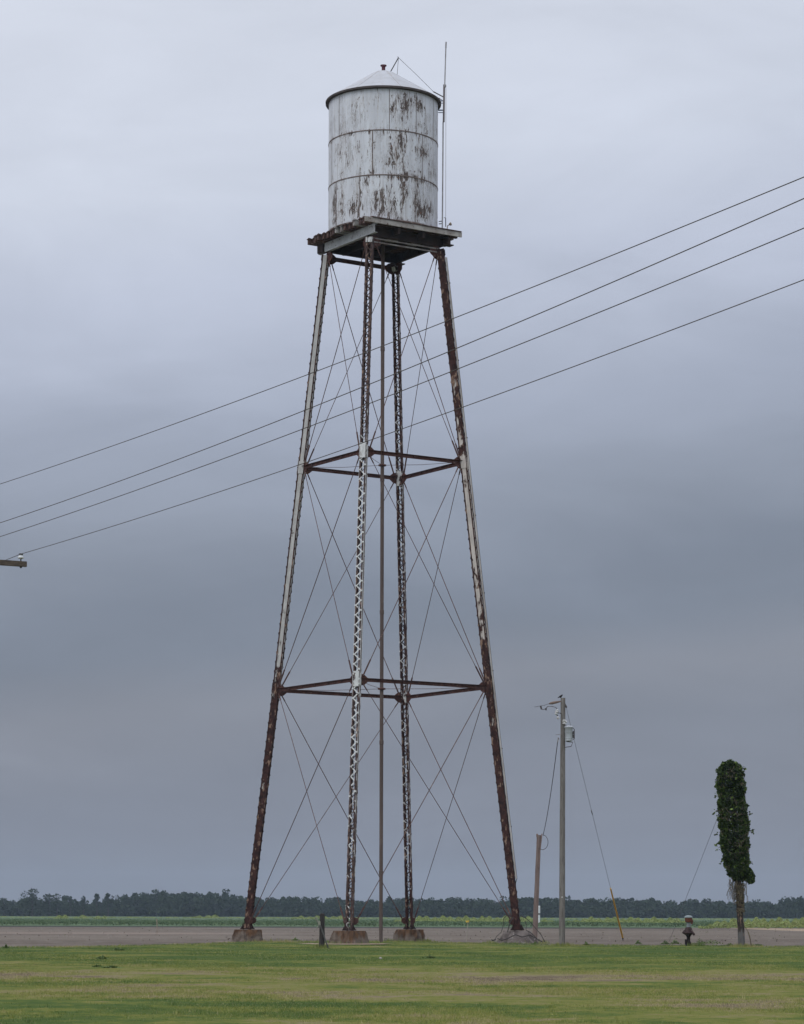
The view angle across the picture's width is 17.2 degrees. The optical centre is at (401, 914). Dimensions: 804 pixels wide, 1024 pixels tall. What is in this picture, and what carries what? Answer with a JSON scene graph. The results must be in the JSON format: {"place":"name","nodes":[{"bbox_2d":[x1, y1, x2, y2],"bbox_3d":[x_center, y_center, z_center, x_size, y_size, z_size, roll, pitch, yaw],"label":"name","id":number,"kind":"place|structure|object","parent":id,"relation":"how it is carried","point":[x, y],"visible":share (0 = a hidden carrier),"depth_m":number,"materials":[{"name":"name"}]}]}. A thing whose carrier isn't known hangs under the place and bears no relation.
{"place":"outdoors","nodes":[
{"label":"outdoors","id":0,"kind":"place"},
{"bbox_2d":[0,926,684,928],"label":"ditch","id":1,"kind":"object","parent":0,"point":[355,927],"visible":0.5,"depth_m":254.89,"materials":[{"name":"soil"}]},
{"bbox_2d":[302,943,385,943],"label":"bare soil","id":2,"kind":"structure","parent":0,"point":[333,943],"depth_m":107.63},
{"bbox_2d":[0,916,802,927],"bbox_3d":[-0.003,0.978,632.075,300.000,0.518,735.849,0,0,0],"label":"crop field","id":3,"kind":"structure","parent":0,"point":[150,921],"depth_m":275.01,"materials":[{"name":"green plant"}]},
{"bbox_2d":[0,940,803,1023],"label":"lawn","id":4,"kind":"structure","parent":0,"point":[478,998],"depth_m":45.19,"materials":[{"name":"green plant"}]},
{"bbox_2d":[4,936,764,967],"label":"weeds","id":5,"kind":"object","parent":4,"relation":"on","point":[429,956],"visible":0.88,"depth_m":105.24,"materials":[{"name":"green plant"}]},
{"bbox_2d":[252,938,753,947],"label":"rough grass","id":6,"kind":"structure","parent":4,"relation":"on","point":[543,942],"depth_m":106.89,"materials":[{"name":"green plant"}]},
{"bbox_2d":[682,915,694,945],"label":"fire hydrant","id":7,"kind":"object","parent":4,"relation":"on","point":[688,932],"visible":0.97,"depth_m":103.90,"materials":[{"name":"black metal"}]},
{"bbox_2d":[0,927,803,947],"bbox_3d":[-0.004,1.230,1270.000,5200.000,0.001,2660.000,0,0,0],"label":"field soil","id":8,"kind":"structure","parent":0,"point":[171,935],"depth_m":155.80,"materials":[{"name":"brown soil"}]},
{"bbox_2d":[0,897,25,915],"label":"tree","id":9,"kind":"object","parent":8,"relation":"on","point":[3,908],"visible":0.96,"depth_m":1091.20,"materials":[{"name":"green plant"}]},
{"bbox_2d":[0,553,26,567],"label":"utility pole","id":10,"kind":"object","parent":8,"relation":"on","point":[20,564],"visible":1,"depth_m":59.90,"materials":[{"name":"brown wood"}]},
{"bbox_2d":[0,198,803,522],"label":"power line","id":11,"kind":"object","parent":10,"relation":"attached to","point":[450,350],"visible":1,"depth_m":37.02,"materials":[{"name":"metal"}]},
{"bbox_2d":[0,228,803,536],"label":"power line","id":12,"kind":"object","parent":10,"relation":"attached to","point":[443,374],"visible":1,"depth_m":38.81,"materials":[{"name":"metal"}]},
{"bbox_2d":[1,177,803,483],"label":"power line","id":13,"kind":"object","parent":10,"relation":"attached to","point":[444,321],"visible":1,"depth_m":39.34,"materials":[{"name":"metal"}]},
{"bbox_2d":[6,279,803,559],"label":"power line","id":14,"kind":"object","parent":10,"relation":"attached to","point":[450,411],"visible":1,"depth_m":41.80,"materials":[{"name":"metal"}]},
{"bbox_2d":[18,888,48,915],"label":"tree","id":15,"kind":"object","parent":8,"relation":"on","point":[33,898],"visible":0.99,"depth_m":1086.56,"materials":[{"name":"green plant"}]},
{"bbox_2d":[39,893,67,915],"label":"tree","id":16,"kind":"object","parent":8,"relation":"on","point":[48,900],"visible":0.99,"depth_m":1091.89,"materials":[{"name":"green plant"}]},
{"bbox_2d":[43,893,67,915],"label":"tree","id":17,"kind":"object","parent":8,"relation":"on","point":[56,903],"visible":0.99,"depth_m":1085.12,"materials":[{"name":"green plant"}]},
{"bbox_2d":[63,896,76,915],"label":"tree","id":18,"kind":"object","parent":8,"relation":"on","point":[71,901],"visible":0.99,"depth_m":1086.92,"materials":[{"name":"green plant"}]},
{"bbox_2d":[76,896,89,915],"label":"tree","id":19,"kind":"object","parent":8,"relation":"on","point":[82,902],"visible":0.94,"depth_m":1088.82,"materials":[{"name":"green plant"}]},
{"bbox_2d":[87,893,102,915],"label":"tree","id":20,"kind":"object","parent":8,"relation":"on","point":[96,902],"visible":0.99,"depth_m":1088.30,"materials":[{"name":"green plant"}]},
{"bbox_2d":[100,893,115,915],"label":"tree","id":21,"kind":"object","parent":8,"relation":"on","point":[108,903],"visible":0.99,"depth_m":1083.11,"materials":[{"name":"green plant"}]},
{"bbox_2d":[315,913,328,947],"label":"wooden post","id":22,"kind":"object","parent":8,"relation":"on","point":[322,938],"visible":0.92,"depth_m":94.92,"materials":[{"name":"black wood"}]},
{"bbox_2d":[231,57,537,943],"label":"water tower","id":23,"kind":"structure","parent":8,"relation":"on","point":[383,165],"depth_m":112.83,"materials":[{"name":"painted metal"},{"name":"rusted iron"},{"name":"wood"}]},
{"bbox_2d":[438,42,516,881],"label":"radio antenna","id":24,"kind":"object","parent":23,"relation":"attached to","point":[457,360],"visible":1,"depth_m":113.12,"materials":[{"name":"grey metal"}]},
{"bbox_2d":[491,915,544,941],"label":"loose cable","id":25,"kind":"object","parent":23,"relation":"on","point":[515,934],"visible":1,"depth_m":111.74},
{"bbox_2d":[0,889,803,918],"bbox_3d":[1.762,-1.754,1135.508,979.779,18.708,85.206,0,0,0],"label":"woodland","id":26,"kind":"object","parent":8,"relation":"on","point":[163,903],"visible":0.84,"depth_m":1105.26,"materials":[{"name":"green plant"}]},
{"bbox_2d":[4,927,802,942],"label":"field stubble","id":27,"kind":"object","parent":8,"relation":"on","point":[399,928],"visible":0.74,"depth_m":154.52,"materials":[{"name":"plant"}]},
{"bbox_2d":[532,834,547,940],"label":"stub pole","id":28,"kind":"object","parent":8,"relation":"on","point":[536,887],"visible":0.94,"depth_m":123.90,"materials":[{"name":"beige wood"}]},
{"bbox_2d":[538,906,539,922],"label":"marker post","id":29,"kind":"object","parent":28,"relation":"attached to","point":[538,914],"visible":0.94,"depth_m":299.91,"materials":[{"name":"white plastic"}]},
{"bbox_2d":[536,698,574,944],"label":"utility pole","id":30,"kind":"object","parent":8,"relation":"on","point":[566,733],"visible":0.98,"depth_m":103.31,"materials":[{"name":"grey wood"}]},
{"bbox_2d":[543,740,557,834],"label":"service cable","id":31,"kind":"object","parent":30,"relation":"attached to","point":[551,786],"visible":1,"depth_m":110.24,"materials":[{"name":"black rubber"}]},
{"bbox_2d":[566,708,623,939],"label":"guy wire","id":32,"kind":"object","parent":30,"relation":"attached to","point":[606,871],"visible":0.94,"depth_m":123.44,"materials":[{"name":"metal"}]},
{"bbox_2d":[712,759,755,945],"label":"vine covered pole","id":33,"kind":"object","parent":8,"relation":"on","point":[734,842],"visible":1,"depth_m":102.70,"materials":[{"name":"green plant"}]},
{"bbox_2d":[669,820,716,940],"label":"guy wire","id":34,"kind":"object","parent":33,"relation":"attached to","point":[693,879],"visible":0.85,"depth_m":112.97,"materials":[{"name":"metal"}]},
{"bbox_2d":[0,0,803,904],"label":"sky","id":35,"kind":"structure","parent":0,"point":[164,164],"materials":[{"name":"grey"}]},
{"bbox_2d":[735,928,803,930],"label":"sandy track","id":36,"kind":"structure","parent":0,"point":[788,929],"depth_m":238.29,"materials":[{"name":"beige sand"}]}
]}

